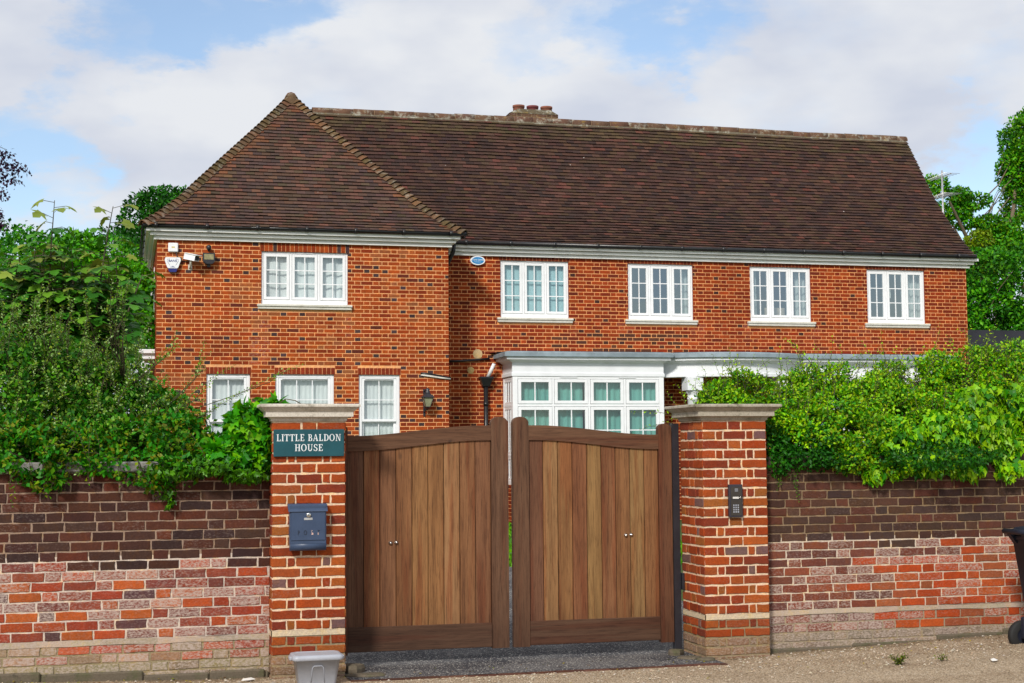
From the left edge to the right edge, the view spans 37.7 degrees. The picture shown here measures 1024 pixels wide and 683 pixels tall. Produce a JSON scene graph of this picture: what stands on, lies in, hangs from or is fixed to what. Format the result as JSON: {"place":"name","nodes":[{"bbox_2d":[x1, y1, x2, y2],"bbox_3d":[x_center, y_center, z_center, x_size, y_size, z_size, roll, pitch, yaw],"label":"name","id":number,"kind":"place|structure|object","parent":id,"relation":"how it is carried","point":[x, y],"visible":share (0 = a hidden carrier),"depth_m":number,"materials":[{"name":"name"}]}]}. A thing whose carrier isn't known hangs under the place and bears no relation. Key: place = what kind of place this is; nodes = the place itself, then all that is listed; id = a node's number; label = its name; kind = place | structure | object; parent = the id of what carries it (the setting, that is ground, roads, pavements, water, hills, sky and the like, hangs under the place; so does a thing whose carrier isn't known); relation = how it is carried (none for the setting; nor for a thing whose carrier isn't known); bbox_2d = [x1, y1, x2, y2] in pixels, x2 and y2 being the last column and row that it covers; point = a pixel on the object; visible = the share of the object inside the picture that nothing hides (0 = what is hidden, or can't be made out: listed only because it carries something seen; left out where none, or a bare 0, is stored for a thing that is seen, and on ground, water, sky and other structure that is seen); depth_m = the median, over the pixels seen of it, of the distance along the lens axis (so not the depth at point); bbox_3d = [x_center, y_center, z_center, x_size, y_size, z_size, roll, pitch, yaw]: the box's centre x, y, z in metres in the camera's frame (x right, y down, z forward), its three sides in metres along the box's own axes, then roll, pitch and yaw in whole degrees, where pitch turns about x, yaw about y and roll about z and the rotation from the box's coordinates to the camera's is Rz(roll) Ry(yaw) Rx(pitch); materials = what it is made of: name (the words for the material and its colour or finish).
{"place":"outdoors","nodes":[
{"label":"outdoors","id":0,"kind":"place"},
{"bbox_2d":[6,473,682,679],"bbox_3d":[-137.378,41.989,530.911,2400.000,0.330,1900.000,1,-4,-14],"label":"ground","id":1,"kind":"structure","parent":0,"point":[604,668],"depth_m":17.26,"materials":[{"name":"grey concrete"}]},
{"bbox_2d":[0,146,31,230],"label":"copper beech","id":2,"kind":"object","parent":1,"relation":"on","point":[7,168],"visible":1,"depth_m":19.20,"materials":[{"name":"purple plant"}]},
{"bbox_2d":[0,218,150,413],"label":"broadleaf tree","id":3,"kind":"object","parent":1,"relation":"on","point":[9,241],"visible":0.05,"depth_m":41.30,"materials":[{"name":"green plant"}]},
{"bbox_2d":[1,226,155,386],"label":"ash tree","id":4,"kind":"object","parent":1,"relation":"on","point":[89,243],"visible":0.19,"depth_m":28.62,"materials":[{"name":"green plant"}]},
{"bbox_2d":[0,199,165,399],"bbox_3d":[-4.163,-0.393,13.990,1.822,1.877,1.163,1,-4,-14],"label":"sycamore sapling","id":5,"kind":"object","parent":1,"relation":"on","point":[28,283],"visible":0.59,"depth_m":13.86,"materials":[{"name":"green plant"}]},
{"bbox_2d":[92,183,186,368],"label":"broadleaf tree","id":6,"kind":"object","parent":1,"relation":"on","point":[165,196],"visible":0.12,"depth_m":50.41,"materials":[{"name":"green plant"}]},
{"bbox_2d":[350,663,727,681],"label":"kerb edging","id":7,"kind":"object","parent":1,"relation":"on","point":[555,671],"visible":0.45,"depth_m":11.44,"materials":[{"name":"brick"}]},
{"bbox_2d":[138,92,977,522],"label":"brick house","id":8,"kind":"structure","parent":1,"relation":"on","point":[406,216],"depth_m":30.27,"materials":[{"name":"brick"}]},
{"bbox_2d":[165,257,180,271],"bbox_3d":[-6.121,-1.383,27.064,0.286,0.266,0.072,1,-4,-14],"label":"alarm box","id":9,"kind":"object","parent":8,"relation":"attached to","point":[172,264],"visible":1,"depth_m":27.03,"materials":[{"name":"white paint"}]},
{"bbox_2d":[168,243,189,261],"bbox_3d":[-6.017,-1.609,27.117,0.389,0.343,0.055,1,-4,-14],"label":"junction box","id":10,"kind":"object","parent":8,"relation":"attached to","point":[172,247],"visible":1,"depth_m":27.07,"materials":[{"name":"white paint"}]},
{"bbox_2d":[183,253,200,269],"bbox_3d":[-5.744,-1.454,27.044,0.358,0.309,0.172,-3,-5,35],"label":"security camera","id":11,"kind":"object","parent":8,"relation":"attached to","point":[191,257],"visible":1,"depth_m":27.00,"materials":[{"name":"white paint"}]},
{"bbox_2d":[203,245,214,267],"bbox_3d":[-5.501,-1.550,27.212,0.216,0.405,0.135,1,-4,-14],"label":"floodlight","id":12,"kind":"object","parent":8,"relation":"attached to","point":[208,259],"visible":1,"depth_m":27.15,"materials":[{"name":"metal"}]},
{"bbox_2d":[212,380,243,432],"bbox_3d":[-5.174,1.470,27.291,0.780,1.745,0.016,1,-4,-14],"label":"net curtain","id":13,"kind":"object","parent":8,"relation":"hanging from","point":[219,389],"visible":0.31,"depth_m":27.31,"materials":[{"name":"white fabric"}]},
{"bbox_2d":[206,374,249,432],"bbox_3d":[-5.148,1.502,27.185,0.900,1.825,0.187,1,-4,-14],"label":"window","id":14,"kind":"structure","parent":8,"relation":"in","point":[246,377],"depth_m":27.21,"materials":[{"name":"white paint"}]},
{"bbox_2d":[263,257,341,300],"bbox_3d":[-3.853,-1.138,27.805,1.550,1.000,0.037,1,-4,-14],"label":"net curtain","id":15,"kind":"object","parent":8,"relation":"hanging from","point":[299,277],"visible":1,"depth_m":27.81,"materials":[{"name":"white fabric"}]},
{"bbox_2d":[281,380,327,403],"bbox_3d":[-3.836,1.484,27.636,1.075,1.745,0.016,1,-4,-14],"label":"net curtain","id":16,"kind":"object","parent":8,"relation":"hanging from","point":[304,389],"visible":0.27,"depth_m":27.68,"materials":[{"name":"white fabric"}]},
{"bbox_2d":[257,251,351,310],"bbox_3d":[-3.825,-1.118,27.695,1.744,1.067,0.175,1,-4,-14],"label":"window","id":17,"kind":"structure","parent":8,"relation":"in","point":[290,302],"depth_m":27.69,"materials":[{"name":"white paint"}]},
{"bbox_2d":[275,374,333,403],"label":"window","id":18,"kind":"structure","parent":8,"relation":"in","point":[330,378],"depth_m":27.59,"materials":[{"name":"white paint"}]},
{"bbox_2d":[364,381,392,435],"bbox_3d":[-2.497,1.499,27.981,0.770,1.745,0.016,1,-4,-14],"label":"net curtain","id":19,"kind":"object","parent":8,"relation":"hanging from","point":[371,406],"visible":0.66,"depth_m":28.00,"materials":[{"name":"white fabric"}]},
{"bbox_2d":[359,375,399,435],"bbox_3d":[-2.470,1.531,27.876,0.890,1.825,0.187,1,-4,-14],"label":"window","id":20,"kind":"structure","parent":8,"relation":"in","point":[395,378],"depth_m":27.93,"materials":[{"name":"white paint"}]},
{"bbox_2d":[421,388,433,415],"bbox_3d":[-1.577,1.127,27.948,0.224,0.530,0.266,1,-4,-14],"label":"wall lantern","id":21,"kind":"object","parent":8,"relation":"attached to","point":[427,397],"depth_m":27.88,"materials":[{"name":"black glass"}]},
{"bbox_2d":[420,372,450,379],"bbox_3d":[-1.431,0.651,28.199,0.603,0.132,0.142,1,-4,-14],"label":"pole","id":22,"kind":"object","parent":8,"relation":"attached to","point":[435,375],"visible":1,"depth_m":28.12,"materials":[{"name":"white metal"}]},
{"bbox_2d":[470,256,484,264],"bbox_3d":[-0.681,-1.598,29.633,0.296,0.180,0.060,1,-4,-14],"label":"oval plaque","id":23,"kind":"object","parent":8,"relation":"attached to","point":[477,260],"visible":1,"depth_m":29.61,"materials":[{"name":"blue paint"}]},
{"bbox_2d":[505,265,563,313],"bbox_3d":[0.424,-1.006,30.039,1.370,1.200,0.005,1,-4,-14],"label":"roller blind","id":24,"kind":"object","parent":8,"relation":"attached to","point":[530,292],"visible":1,"depth_m":30.05,"materials":[{"name":"fabric"}]},
{"bbox_2d":[497,260,573,322],"bbox_3d":[0.451,-0.991,29.931,1.564,1.237,0.175,1,-4,-14],"label":"window","id":25,"kind":"structure","parent":8,"relation":"in","point":[521,316],"depth_m":29.92,"materials":[{"name":"white paint"}]},
{"bbox_2d":[521,382,582,427],"bbox_3d":[0.719,1.757,29.136,1.380,2.150,0.030,1,-4,-14],"label":"curtain","id":26,"kind":"object","parent":8,"relation":"hanging from","point":[542,416],"visible":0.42,"depth_m":29.20,"materials":[{"name":"teal fabric"}]},
{"bbox_2d":[503,376,663,522],"bbox_3d":[1.423,2.245,29.518,3.094,3.063,0.783,1,-4,-14],"label":"bay window","id":27,"kind":"structure","parent":8,"relation":"in","point":[515,405],"depth_m":29.22,"materials":[{"name":"white paint"}]},
{"bbox_2d":[594,379,655,434],"bbox_3d":[2.239,1.774,29.527,1.400,2.150,0.031,1,-4,-14],"label":"curtain","id":28,"kind":"object","parent":8,"relation":"hanging from","point":[614,421],"visible":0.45,"depth_m":29.56,"materials":[{"name":"teal fabric"}]},
{"bbox_2d":[653,282,664,312],"bbox_3d":[3.005,-0.854,30.744,0.291,0.740,0.127,1,-4,-14],"label":"potted orchid","id":29,"kind":"object","parent":8,"relation":"in","point":[658,300],"visible":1,"depth_m":30.72,"materials":[{"name":"plant"}]},
{"bbox_2d":[625,264,697,324],"bbox_3d":[3.029,-0.962,30.596,1.559,1.237,0.175,1,-4,-14],"label":"window","id":30,"kind":"structure","parent":8,"relation":"in","point":[669,318],"depth_m":30.60,"materials":[{"name":"white paint"}]},
{"bbox_2d":[674,283,679,313],"bbox_3d":[3.325,-0.841,30.826,0.291,0.720,0.127,1,-4,-14],"label":"potted orchid","id":31,"kind":"object","parent":8,"relation":"in","point":[675,287],"visible":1,"depth_m":30.83,"materials":[{"name":"plant"}]},
{"bbox_2d":[680,270,687,313],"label":"curtain","id":32,"kind":"object","parent":8,"relation":"hanging from","point":[684,292],"visible":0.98,"depth_m":30.93,"materials":[{"name":"white fabric"}]},
{"bbox_2d":[753,271,756,314],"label":"curtain","id":33,"kind":"object","parent":8,"relation":"hanging from","point":[754,278],"visible":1,"depth_m":31.32,"materials":[{"name":"white fabric"}]},
{"bbox_2d":[764,308,784,314],"bbox_3d":[5.534,-0.518,31.627,0.450,0.380,0.030,1,-4,-14],"label":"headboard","id":34,"kind":"object","parent":8,"relation":"in","point":[776,311],"visible":0.36,"depth_m":31.64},
{"bbox_2d":[747,267,815,326],"bbox_3d":[5.593,-0.934,31.257,1.524,1.237,0.175,1,-4,-14],"label":"window","id":35,"kind":"structure","parent":8,"relation":"in","point":[770,319],"depth_m":31.25,"materials":[{"name":"white paint"}]},
{"bbox_2d":[794,272,805,315],"bbox_3d":[6.064,-0.938,31.573,0.260,1.200,0.048,1,-4,-14],"label":"curtain","id":36,"kind":"object","parent":8,"relation":"hanging from","point":[802,296],"visible":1,"depth_m":31.58,"materials":[{"name":"white fabric"}]},
{"bbox_2d":[865,270,930,327],"bbox_3d":[8.171,-0.905,31.921,1.509,1.237,0.175,1,-4,-14],"label":"window","id":37,"kind":"structure","parent":8,"relation":"in","point":[904,321],"depth_m":31.92,"materials":[{"name":"white paint"}]},
{"bbox_2d":[908,275,919,317],"bbox_3d":[8.567,-0.910,32.217,0.400,1.200,0.046,1,-4,-14],"label":"curtain","id":38,"kind":"object","parent":8,"relation":"hanging from","point":[910,296],"visible":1,"depth_m":32.24,"materials":[{"name":"white fabric"}]},
{"bbox_2d":[928,170,961,213],"bbox_3d":[11.006,-2.231,38.284,0.560,4.293,1.101,1,-4,-14],"label":"tv aerial","id":39,"kind":"object","parent":8,"relation":"on","point":[942,195],"visible":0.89,"depth_m":38.34,"materials":[{"name":"metal"}]},
{"bbox_2d":[664,404,781,658],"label":"gate pillar","id":40,"kind":"structure","parent":1,"relation":"on","point":[725,566],"depth_m":12.27,"materials":[{"name":"brick"}]},
{"bbox_2d":[728,484,742,517],"bbox_3d":[1.825,1.302,12.255,0.120,0.268,0.041,1,-4,-14],"label":"entry keypad","id":41,"kind":"object","parent":40,"relation":"attached to","point":[735,501],"visible":1,"depth_m":12.24,"materials":[{"name":"grey metal"}]},
{"bbox_2d":[752,454,1023,653],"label":"brick wall","id":42,"kind":"structure","parent":1,"relation":"on","point":[854,560],"depth_m":12.74,"materials":[{"name":"red brick"}]},
{"bbox_2d":[774,457,838,500],"bbox_3d":[2.469,1.154,12.580,0.606,0.390,0.065,1,-4,-14],"label":"trailing vine","id":43,"kind":"object","parent":42,"relation":"hanging from","point":[796,476],"visible":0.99,"depth_m":12.54,"materials":[{"name":"green plant"}]},
{"bbox_2d":[633,325,1023,482],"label":"climbing hedge","id":44,"kind":"object","parent":42,"relation":"on","point":[883,392],"visible":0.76,"depth_m":13.19,"materials":[{"name":"green plant"}]},
{"bbox_2d":[765,376,1023,487],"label":"ivy","id":45,"kind":"object","parent":42,"relation":"on","point":[958,455],"visible":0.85,"depth_m":12.82,"materials":[{"name":"green plant"}]},
{"bbox_2d":[924,106,1023,312],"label":"robinia tree","id":46,"kind":"object","parent":1,"relation":"on","point":[1006,230],"visible":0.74,"depth_m":52.42,"materials":[{"name":"green plant"}]},
{"bbox_2d":[962,229,1003,296],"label":"broadleaf tree","id":47,"kind":"object","parent":1,"relation":"on","point":[976,234],"visible":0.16,"depth_m":48.36,"materials":[{"name":"green plant"}]},
{"bbox_2d":[964,238,1023,330],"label":"broadleaf tree","id":48,"kind":"object","parent":1,"relation":"on","point":[983,292],"visible":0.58,"depth_m":44.59,"materials":[{"name":"green plant"}]},
{"bbox_2d":[968,330,1023,447],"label":"garage","id":49,"kind":"structure","parent":1,"relation":"on","point":[999,334],"depth_m":36.37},
{"bbox_2d":[0,0,1023,413],"label":"sky","id":50,"kind":"structure","parent":0,"point":[102,101],"materials":[{"name":"blue"}]},
{"bbox_2d":[2,634,1023,682],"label":"gravel forecourt","id":51,"kind":"structure","parent":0,"point":[1009,669],"depth_m":11.35,"materials":[{"name":"beige gravel"}]},
{"bbox_2d":[0,461,269,682],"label":"brick wall","id":52,"kind":"structure","parent":51,"relation":"on","point":[104,578],"depth_m":11.19,"materials":[{"name":"red brick"}]},
{"bbox_2d":[0,380,222,506],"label":"bramble bush","id":53,"kind":"object","parent":52,"relation":"on","point":[162,447],"visible":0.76,"depth_m":11.22,"materials":[{"name":"green plant"}]},
{"bbox_2d":[0,272,304,475],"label":"garden shrub","id":54,"kind":"object","parent":52,"relation":"on","point":[39,365],"visible":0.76,"depth_m":11.78,"materials":[{"name":"green plant"}]},
{"bbox_2d":[257,404,360,678],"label":"gate pillar","id":55,"kind":"structure","parent":51,"relation":"on","point":[307,600],"depth_m":11.38,"materials":[{"name":"brick"}]},
{"bbox_2d":[143,391,300,510],"bbox_3d":[-2.216,0.825,11.409,1.134,0.918,0.599,2,-5,-28],"label":"ivy","id":56,"kind":"object","parent":55,"relation":"attached to","point":[241,446],"visible":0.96,"depth_m":11.38,"materials":[{"name":"green plant"}]},
{"bbox_2d":[287,503,327,550],"bbox_3d":[-1.547,1.403,11.341,0.294,0.354,0.104,1,-4,-14],"label":"letterbox","id":57,"kind":"object","parent":55,"relation":"attached to","point":[307,526],"visible":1,"depth_m":11.30,"materials":[{"name":"blue paint"}]},
{"bbox_2d":[291,511,324,540],"bbox_3d":[-1.536,1.388,11.305,0.258,0.220,0.005,1,-4,-14],"label":"door","id":58,"kind":"structure","parent":57,"relation":"in","point":[298,523],"depth_m":11.30,"materials":[{"name":"blue paint"}]},
{"bbox_2d":[273,429,343,456],"bbox_3d":[-1.547,0.773,11.429,0.535,0.206,0.027,1,-4,-14],"label":"name board","id":59,"kind":"object","parent":55,"relation":"attached to","point":[304,442],"visible":1,"depth_m":11.42,"materials":[{"name":"paint"}]},
{"bbox_2d":[345,417,509,655],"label":"wooden gate","id":60,"kind":"structure","parent":55,"relation":"attached to","point":[427,537],"depth_m":12.11,"materials":[{"name":"brown wood"}]},
{"bbox_2d":[288,650,343,682],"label":"storage box","id":61,"kind":"object","parent":51,"relation":"on","point":[316,666],"visible":1,"depth_m":10.92,"materials":[{"name":"grey plastic"}]},
{"bbox_2d":[888,652,909,664],"bbox_3d":[2.974,2.442,11.546,0.170,0.099,0.122,1,-4,-14],"label":"weed","id":62,"kind":"object","parent":51,"relation":"on","point":[900,660],"visible":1,"depth_m":11.54,"materials":[{"name":"green plant"}]},
{"bbox_2d":[934,653,947,660],"bbox_3d":[3.333,2.447,11.636,0.115,0.069,0.078,1,-4,-14],"label":"weed","id":63,"kind":"object","parent":51,"relation":"on","point":[945,656],"visible":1,"depth_m":11.63,"materials":[{"name":"green plant"}]},
{"bbox_2d":[1002,526,1023,643],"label":"wheelie bin","id":64,"kind":"object","parent":51,"relation":"on","point":[1016,628],"visible":0.94,"depth_m":12.36,"materials":[{"name":"plastic"}]},
{"bbox_2d":[345,567,723,679],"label":"driveway","id":65,"kind":"structure","parent":0,"point":[457,661],"depth_m":12.19,"materials":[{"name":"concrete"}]},
{"bbox_2d":[345,663,364,673],"bbox_3d":[-1.225,2.515,11.526,0.182,0.078,0.176,-3,-5,35],"label":"broken stone","id":66,"kind":"object","parent":65,"relation":"on","point":[352,668],"visible":0.8,"depth_m":11.46,"materials":[{"name":"beige stone"}]},
{"bbox_2d":[345,672,385,676],"bbox_3d":[-1.104,2.522,11.325,0.312,0.031,0.153,1,-4,-14],"label":"broken stone","id":67,"kind":"object","parent":65,"relation":"on","point":[372,674],"visible":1,"depth_m":11.29,"materials":[{"name":"beige stone"}]},
{"bbox_2d":[668,649,683,655],"bbox_3d":[1.343,2.563,12.353,0.114,0.062,0.115,-3,-5,29],"label":"broken stone","id":68,"kind":"object","parent":65,"relation":"on","point":[675,652],"visible":0.93,"depth_m":12.31,"materials":[{"name":"beige stone"}]},
{"bbox_2d":[669,424,684,648],"bbox_3d":[1.398,1.651,12.649,0.085,1.915,0.090,1,-4,-14],"label":"gate post","id":69,"kind":"object","parent":65,"relation":"on","point":[679,580],"visible":0.79,"depth_m":12.63,"materials":[{"name":"metal"}]},
{"bbox_2d":[511,417,673,646],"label":"wooden gate","id":70,"kind":"structure","parent":69,"relation":"attached to","point":[592,534],"depth_m":12.45,"materials":[{"name":"brown wood"}]},
{"bbox_2d":[677,655,700,659],"bbox_3d":[1.432,2.562,12.143,0.158,0.031,0.154,-3,-5,33],"label":"broken stone","id":71,"kind":"object","parent":65,"relation":"on","point":[693,657],"visible":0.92,"depth_m":12.09,"materials":[{"name":"beige stone"}]},
{"bbox_2d":[697,657,714,660],"bbox_3d":[1.563,2.549,12.016,0.131,0.036,0.104,3,-5,-38],"label":"broken stone","id":72,"kind":"object","parent":65,"relation":"on","point":[706,659],"visible":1,"depth_m":11.98,"materials":[{"name":"beige stone"}]},
{"bbox_2d":[509,521,682,566],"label":"lawn grass","id":73,"kind":"structure","parent":0,"point":[510,545],"depth_m":22.88,"materials":[{"name":"green plant"}]}
]}

